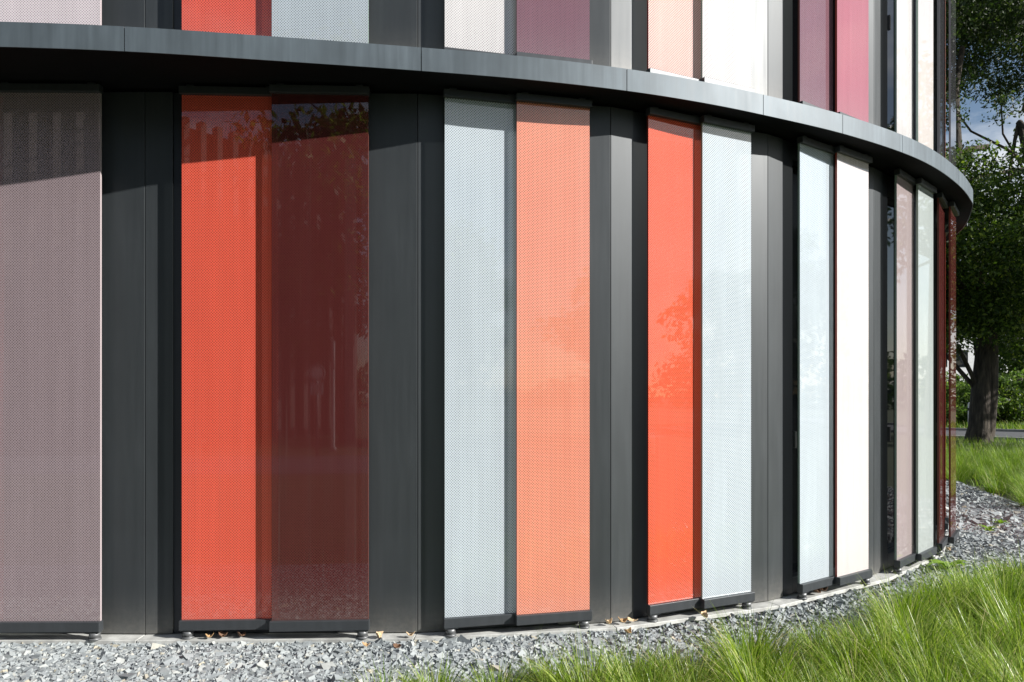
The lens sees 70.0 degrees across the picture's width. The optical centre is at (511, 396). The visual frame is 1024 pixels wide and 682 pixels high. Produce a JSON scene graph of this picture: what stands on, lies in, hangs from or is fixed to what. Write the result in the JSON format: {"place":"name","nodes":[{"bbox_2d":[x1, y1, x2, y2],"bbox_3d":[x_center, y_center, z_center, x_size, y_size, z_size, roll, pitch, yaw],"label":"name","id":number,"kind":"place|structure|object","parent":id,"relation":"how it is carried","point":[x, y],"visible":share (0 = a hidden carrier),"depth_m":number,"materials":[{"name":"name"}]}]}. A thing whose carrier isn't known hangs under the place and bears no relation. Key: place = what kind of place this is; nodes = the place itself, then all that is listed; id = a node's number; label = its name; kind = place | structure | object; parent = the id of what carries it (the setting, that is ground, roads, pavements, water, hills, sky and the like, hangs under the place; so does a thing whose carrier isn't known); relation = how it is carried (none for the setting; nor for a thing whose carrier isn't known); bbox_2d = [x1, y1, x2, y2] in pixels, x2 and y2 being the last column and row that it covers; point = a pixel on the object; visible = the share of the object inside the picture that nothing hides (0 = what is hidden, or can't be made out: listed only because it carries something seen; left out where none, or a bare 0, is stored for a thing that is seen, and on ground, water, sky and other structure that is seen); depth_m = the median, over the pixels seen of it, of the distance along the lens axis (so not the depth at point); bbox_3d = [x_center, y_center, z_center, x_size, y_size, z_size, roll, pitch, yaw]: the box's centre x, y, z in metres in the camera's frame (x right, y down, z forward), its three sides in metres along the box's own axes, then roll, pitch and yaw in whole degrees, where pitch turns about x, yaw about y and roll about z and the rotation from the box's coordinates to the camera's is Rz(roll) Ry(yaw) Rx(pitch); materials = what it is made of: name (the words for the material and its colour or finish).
{"place":"outdoors","nodes":[
{"label":"outdoors","id":0,"kind":"place"},
{"bbox_2d":[0,480,1023,681],"bbox_3d":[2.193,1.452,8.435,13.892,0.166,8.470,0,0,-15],"label":"gravel","id":1,"kind":"structure","parent":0,"point":[213,661],"depth_m":4.16,"materials":[{"name":"grey gravel"}]},
{"bbox_2d":[376,631,383,637],"bbox_3d":[-0.788,1.410,4.325,0.033,0.037,0.059,0,0,19],"label":"dry leaf","id":2,"kind":"object","parent":1,"relation":"on","point":[379,634],"visible":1,"depth_m":4.34,"materials":[{"name":"beige plant"}]},
{"bbox_2d":[0,0,972,644],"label":"oval office building","id":3,"kind":"structure","parent":1,"relation":"on","point":[360,320],"depth_m":4.44,"materials":[{"name":"metal"}]},
{"bbox_2d":[0,94,87,632],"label":"window","id":4,"kind":"structure","parent":3,"relation":"in","point":[6,94],"depth_m":4.49,"materials":[{"name":"pink"}]},
{"bbox_2d":[0,0,87,24],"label":"window","id":5,"kind":"structure","parent":3,"relation":"in","point":[6,0],"depth_m":4.49,"materials":[{"name":"black"}]},
{"bbox_2d":[218,631,227,636],"bbox_3d":[-1.704,1.400,4.316,0.056,0.030,0.042,0,0,-11],"label":"dry leaf","id":6,"kind":"object","parent":3,"relation":"on","point":[222,634],"visible":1,"depth_m":4.32,"materials":[{"name":"brown plant"}]},
{"bbox_2d":[174,93,359,632],"bbox_3d":[-1.472,-0.201,4.460,1.122,3.249,0.130,0,0,-1],"label":"window","id":7,"kind":"structure","parent":3,"relation":"in","point":[177,97],"depth_m":4.49,"materials":[{"name":"red glass"}]},
{"bbox_2d":[174,0,359,42],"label":"window","id":8,"kind":"structure","parent":3,"relation":"in","point":[177,3],"depth_m":4.49,"materials":[{"name":"black"}]},
{"bbox_2d":[446,99,556,629],"bbox_3d":[-0.070,-0.201,4.560,0.699,3.249,0.130,0,0,-10],"label":"window","id":9,"kind":"structure","parent":3,"relation":"in","point":[502,625],"depth_m":4.57,"materials":[{"name":"black"}]},
{"bbox_2d":[446,0,556,55],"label":"window","id":10,"kind":"structure","parent":3,"relation":"in","point":[450,0],"depth_m":4.58,"materials":[{"name":"black"}]},
{"bbox_2d":[633,112,726,617],"bbox_3d":[1.096,-0.201,4.877,0.745,3.249,0.130,0,0,-22],"label":"window","id":11,"kind":"structure","parent":3,"relation":"in","point":[639,119],"depth_m":4.85,"materials":[{"name":"red glass"}]},
{"bbox_2d":[633,0,726,81],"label":"window","id":12,"kind":"structure","parent":3,"relation":"in","point":[639,6],"depth_m":4.86,"materials":[{"name":"black"}]},
{"bbox_2d":[701,611,707,617],"bbox_3d":[1.232,1.399,4.692,0.042,0.045,0.070,0,0,6],"label":"dry leaf","id":13,"kind":"object","parent":3,"relation":"on","point":[704,613],"visible":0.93,"depth_m":4.67,"materials":[{"name":"beige plant"}]},
{"bbox_2d":[783,140,847,595],"bbox_3d":[2.227,-0.201,5.471,0.830,3.249,0.130,0,0,-34],"label":"window","id":14,"kind":"structure","parent":3,"relation":"in","point":[790,150],"depth_m":5.43,"materials":[{"name":"black"}]},
{"bbox_2d":[783,0,847,111],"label":"window","id":15,"kind":"structure","parent":3,"relation":"in","point":[790,7],"depth_m":5.42,"materials":[{"name":"black"}]},
{"bbox_2d":[882,0,915,140],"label":"window","id":16,"kind":"structure","parent":3,"relation":"in","point":[888,6],"depth_m":6.33,"materials":[{"name":"black"}]},
{"bbox_2d":[882,173,918,569],"bbox_3d":[3.276,-0.201,6.270,0.816,3.249,0.130,0,0,-42],"label":"window","id":17,"kind":"structure","parent":3,"relation":"in","point":[888,183],"depth_m":6.30,"materials":[{"name":"black"}]},
{"bbox_2d":[936,209,936,541],"bbox_3d":[4.117,-0.201,7.193,0.130,3.249,0.717,0,0,34],"label":"window","id":18,"kind":"structure","parent":3,"relation":"in","point":[936,209],"depth_m":7.39,"materials":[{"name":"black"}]},
{"bbox_2d":[936,0,936,151],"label":"window","id":19,"kind":"structure","parent":3,"relation":"in","point":[936,0],"depth_m":7.39,"materials":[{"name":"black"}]},
{"bbox_2d":[927,559,967,570],"bbox_3d":[3.642,1.427,6.111,0.404,0.128,0.323,0,0,0],"label":"weed","id":20,"kind":"object","parent":1,"relation":"on","point":[948,563],"visible":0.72,"depth_m":6.11,"materials":[{"name":"green plant"}]},
{"bbox_2d":[977,524,994,530],"bbox_3d":[5.151,1.430,7.902,0.215,0.101,0.208,0,0,0],"label":"weed","id":21,"kind":"object","parent":1,"relation":"on","point":[989,528],"visible":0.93,"depth_m":7.90,"materials":[{"name":"green plant"}]},
{"bbox_2d":[650,421,1023,681],"bbox_3d":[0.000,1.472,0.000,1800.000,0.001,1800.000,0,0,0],"label":"ground","id":22,"kind":"structure","parent":0,"point":[969,483],"depth_m":11.93,"materials":[{"name":"green plant"}]},
{"bbox_2d":[340,543,1023,681],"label":"ornamental grass","id":23,"kind":"structure","parent":22,"relation":"on","point":[910,646],"depth_m":3.74,"materials":[{"name":"green plant"}]},
{"bbox_2d":[946,378,970,418],"bbox_3d":[22.334,0.312,37.655,3.653,2.685,3.455,0,0,-38],"label":"bush","id":24,"kind":"object","parent":22,"relation":"on","point":[963,403],"visible":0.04,"depth_m":36.30,"materials":[{"name":"green plant"}]},
{"bbox_2d":[946,302,972,361],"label":"street tree","id":25,"kind":"object","parent":22,"relation":"on","point":[957,342],"depth_m":45.04,"materials":[{"name":"green plant"}]},
{"bbox_2d":[946,337,974,382],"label":"pale block","id":26,"kind":"structure","parent":22,"relation":"on","point":[969,356],"depth_m":78.00,"materials":[{"name":"white"}]},
{"bbox_2d":[956,350,967,366],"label":"window","id":27,"kind":"structure","parent":26,"relation":"in","point":[960,363],"depth_m":77.96,"materials":[{"name":"black glass"}]},
{"bbox_2d":[946,370,1008,425],"bbox_3d":[21.241,0.161,34.628,3.780,2.822,2.966,0,0,39],"label":"bush","id":28,"kind":"object","parent":22,"relation":"on","point":[962,411],"visible":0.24,"depth_m":34.08,"materials":[{"name":"green plant"}]},
{"bbox_2d":[946,120,1023,442],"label":"lawn tree","id":29,"kind":"object","parent":22,"relation":"on","point":[990,243],"visible":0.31,"depth_m":21.87,"materials":[{"name":"green plant"}]},
{"bbox_2d":[946,0,1023,188],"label":"overhanging tree","id":30,"kind":"object","parent":22,"relation":"on","point":[997,10],"visible":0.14,"depth_m":24.53,"materials":[{"name":"green plant"}]},
{"bbox_2d":[946,433,1023,506],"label":"meadow grass","id":31,"kind":"structure","parent":22,"relation":"on","point":[999,468],"depth_m":13.09,"materials":[{"name":"green plant"}]},
{"bbox_2d":[946,0,1023,166],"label":"tall tree","id":32,"kind":"object","parent":22,"relation":"on","point":[999,83],"visible":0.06,"depth_m":33.04,"materials":[{"name":"green plant"}]},
{"bbox_2d":[946,420,1023,428],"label":"verge grass","id":33,"kind":"structure","parent":22,"relation":"on","point":[1005,426],"depth_m":32.14,"materials":[{"name":"green plant"}]},
{"bbox_2d":[963,383,1023,425],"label":"bush","id":34,"kind":"object","parent":22,"relation":"on","point":[1014,397],"visible":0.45,"depth_m":34.96,"materials":[{"name":"green plant"}]},
{"bbox_2d":[966,277,1023,377],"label":"street tree","id":35,"kind":"object","parent":22,"relation":"on","point":[1011,365],"visible":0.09,"depth_m":43.24,"materials":[{"name":"green plant"}]},
{"bbox_2d":[998,367,1023,420],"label":"bush","id":36,"kind":"object","parent":22,"relation":"on","point":[1006,381],"visible":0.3,"depth_m":36.13,"materials":[{"name":"green plant"}]},
{"bbox_2d":[999,333,1022,382],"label":"street tree","id":37,"kind":"object","parent":22,"relation":"on","point":[1017,379],"depth_m":61.87,"materials":[{"name":"green plant"}]},
{"bbox_2d":[999,335,1023,379],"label":"street tree","id":38,"kind":"object","parent":22,"relation":"on","point":[1000,365],"visible":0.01,"depth_m":51.59,"materials":[{"name":"green plant"}]},
{"bbox_2d":[946,430,1023,436],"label":"road","id":39,"kind":"structure","parent":0,"point":[997,433],"depth_m":28.73,"materials":[{"name":"grey asphalt"}]},
{"bbox_2d":[946,428,1023,431],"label":"kerb","id":40,"kind":"structure","parent":39,"relation":"on","point":[1001,430],"depth_m":30.26,"materials":[{"name":"concrete"}]},
{"bbox_2d":[946,435,1023,440],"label":"kerb","id":41,"kind":"structure","parent":39,"relation":"on","point":[962,437],"depth_m":24.36,"materials":[{"name":"concrete"}]},
{"bbox_2d":[946,39,1023,379],"label":"sky","id":42,"kind":"structure","parent":0,"point":[993,132],"materials":[{"name":"blue"}]}
]}

